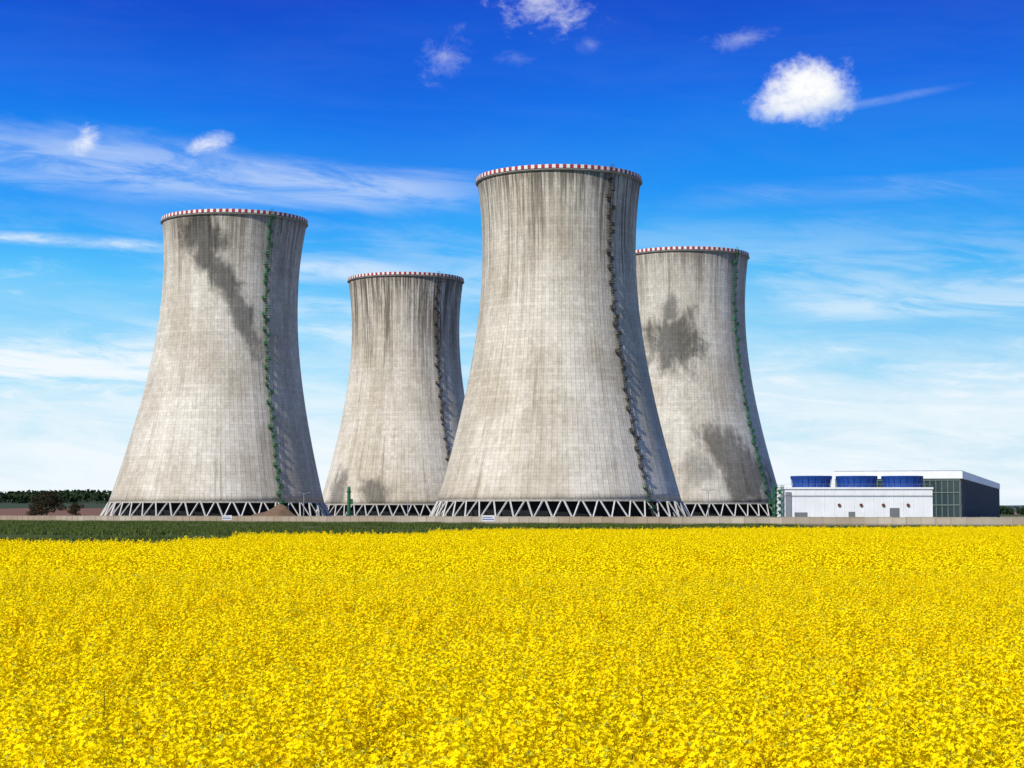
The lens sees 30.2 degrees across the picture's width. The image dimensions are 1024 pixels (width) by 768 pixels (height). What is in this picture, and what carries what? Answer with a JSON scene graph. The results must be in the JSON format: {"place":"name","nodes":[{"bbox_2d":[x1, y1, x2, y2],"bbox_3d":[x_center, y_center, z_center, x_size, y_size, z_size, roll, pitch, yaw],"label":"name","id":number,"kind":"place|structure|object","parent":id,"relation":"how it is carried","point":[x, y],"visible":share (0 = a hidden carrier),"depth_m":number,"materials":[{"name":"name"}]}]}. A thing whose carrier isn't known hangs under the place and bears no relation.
{"place":"outdoors","nodes":[
{"label":"outdoors","id":0,"kind":"place"},
{"bbox_2d":[0,499,114,515],"bbox_3d":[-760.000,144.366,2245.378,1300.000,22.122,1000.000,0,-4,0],"label":"hill","id":1,"kind":"structure","parent":0,"point":[92,508],"depth_m":1901.58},
{"bbox_2d":[100,209,330,516],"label":"cooling tower","id":2,"kind":"structure","parent":0,"point":[221,427],"depth_m":764.00,"materials":[{"name":"concrete"}]},
{"bbox_2d":[316,271,464,515],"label":"cooling tower","id":3,"kind":"structure","parent":0,"point":[404,401],"depth_m":963.50,"materials":[{"name":"concrete"}]},
{"bbox_2d":[0,524,1023,767],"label":"rapeseed field","id":4,"kind":"structure","parent":0,"point":[809,647],"depth_m":15.16,"materials":[{"name":"yellow plant"}]},
{"bbox_2d":[0,515,1023,526],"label":"perimeter wall","id":5,"kind":"structure","parent":0,"point":[894,521],"depth_m":399.43,"materials":[{"name":"concrete"}]},
{"bbox_2d":[0,514,1023,544],"bbox_3d":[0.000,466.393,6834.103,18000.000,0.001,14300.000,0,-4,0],"label":"ground","id":6,"kind":"structure","parent":0,"point":[308,527],"depth_m":277.06,"materials":[{"name":"green plant"}]},
{"bbox_2d":[26,503,45,515],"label":"tree","id":7,"kind":"object","parent":6,"relation":"on","point":[30,506],"visible":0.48,"depth_m":797.06,"materials":[{"name":"brown plant"}]},
{"bbox_2d":[29,490,66,514],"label":"tree","id":8,"kind":"object","parent":6,"relation":"on","point":[45,504],"visible":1,"depth_m":786.80,"materials":[{"name":"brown plant"}]},
{"bbox_2d":[66,503,84,515],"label":"tree","id":9,"kind":"object","parent":6,"relation":"on","point":[74,508],"visible":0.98,"depth_m":801.75,"materials":[{"name":"brown plant"}]},
{"bbox_2d":[222,515,231,519],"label":"warning sign","id":10,"kind":"object","parent":6,"relation":"on","point":[226,517],"visible":0.86,"depth_m":486.72,"materials":[{"name":"metal"}]},
{"bbox_2d":[251,504,295,515],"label":"soil mound","id":11,"kind":"object","parent":6,"relation":"on","point":[280,510],"visible":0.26,"depth_m":686.04,"materials":[{"name":"brown soil"}]},
{"bbox_2d":[347,487,352,515],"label":"green mast","id":12,"kind":"object","parent":6,"relation":"on","point":[349,501],"visible":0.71,"depth_m":564.59,"materials":[{"name":"metal"}]},
{"bbox_2d":[482,515,494,523],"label":"warning sign","id":13,"kind":"object","parent":6,"relation":"on","point":[488,517],"visible":0.86,"depth_m":413.89,"materials":[{"name":"metal"}]},
{"bbox_2d":[0,489,1023,514],"bbox_3d":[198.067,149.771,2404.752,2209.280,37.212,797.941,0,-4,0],"label":"distant forest","id":14,"kind":"object","parent":6,"relation":"on","point":[75,496],"visible":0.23,"depth_m":2064.43,"materials":[{"name":"green plant"}]},
{"bbox_2d":[702,489,714,516],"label":"lamp post","id":15,"kind":"object","parent":6,"relation":"on","point":[708,500],"visible":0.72,"depth_m":638.72,"materials":[{"name":"metal"}]},
{"bbox_2d":[0,0,1023,505],"label":"sky","id":16,"kind":"structure","parent":0,"point":[865,158],"materials":[{"name":"blue"}]},
{"bbox_2d":[429,164,690,516],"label":"cooling tower","id":17,"kind":"structure","parent":0,"point":[559,416],"depth_m":665.97,"materials":[{"name":"concrete"}]},
{"bbox_2d":[636,246,777,516],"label":"cooling tower","id":18,"kind":"structure","parent":0,"point":[691,300],"depth_m":871.37,"materials":[{"name":"concrete"}]},
{"bbox_2d":[772,485,783,517],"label":"stair tower","id":19,"kind":"structure","parent":0,"point":[776,501],"depth_m":599.38,"materials":[{"name":"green metal"}]},
{"bbox_2d":[833,470,999,516],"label":"turbine hall","id":20,"kind":"structure","parent":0,"point":[958,493],"depth_m":646.14,"materials":[{"name":"metal"}]},
{"bbox_2d":[1000,505,1023,513],"bbox_3d":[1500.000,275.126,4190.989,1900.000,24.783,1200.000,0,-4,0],"label":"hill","id":21,"kind":"structure","parent":0,"point":[1019,506],"depth_m":3999.16,"materials":[{"name":"green plant"}]},
{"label":"plinth","id":22,"kind":"object","parent":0,"visible":0},
{"bbox_2d":[777,487,932,516],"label":"cladding","id":23,"kind":"structure","parent":22,"relation":"on","point":[828,506],"depth_m":598.85,"materials":[{"name":"white metal"}]},
{"bbox_2d":[794,508,898,516],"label":"doors and louvres","id":24,"kind":"structure","parent":23,"relation":"attached to","point":[894,512],"depth_m":598.45,"materials":[{"name":"grey metal"}]},
{"bbox_2d":[790,476,922,486],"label":"fan stacks","id":25,"kind":"object","parent":23,"relation":"on","point":[855,481],"visible":0.9,"depth_m":603.02,"materials":[{"name":"blue paint"}]},
{"bbox_2d":[784,492,932,516],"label":"gutter and duct","id":26,"kind":"object","parent":23,"relation":"attached to","point":[787,495],"visible":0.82,"depth_m":598.58,"materials":[{"name":"metal"}]},
{"bbox_2d":[838,503,909,506],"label":"round vents","id":27,"kind":"object","parent":23,"relation":"attached to","point":[883,504],"visible":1,"depth_m":598.45,"materials":[{"name":"brown metal"}]}
]}

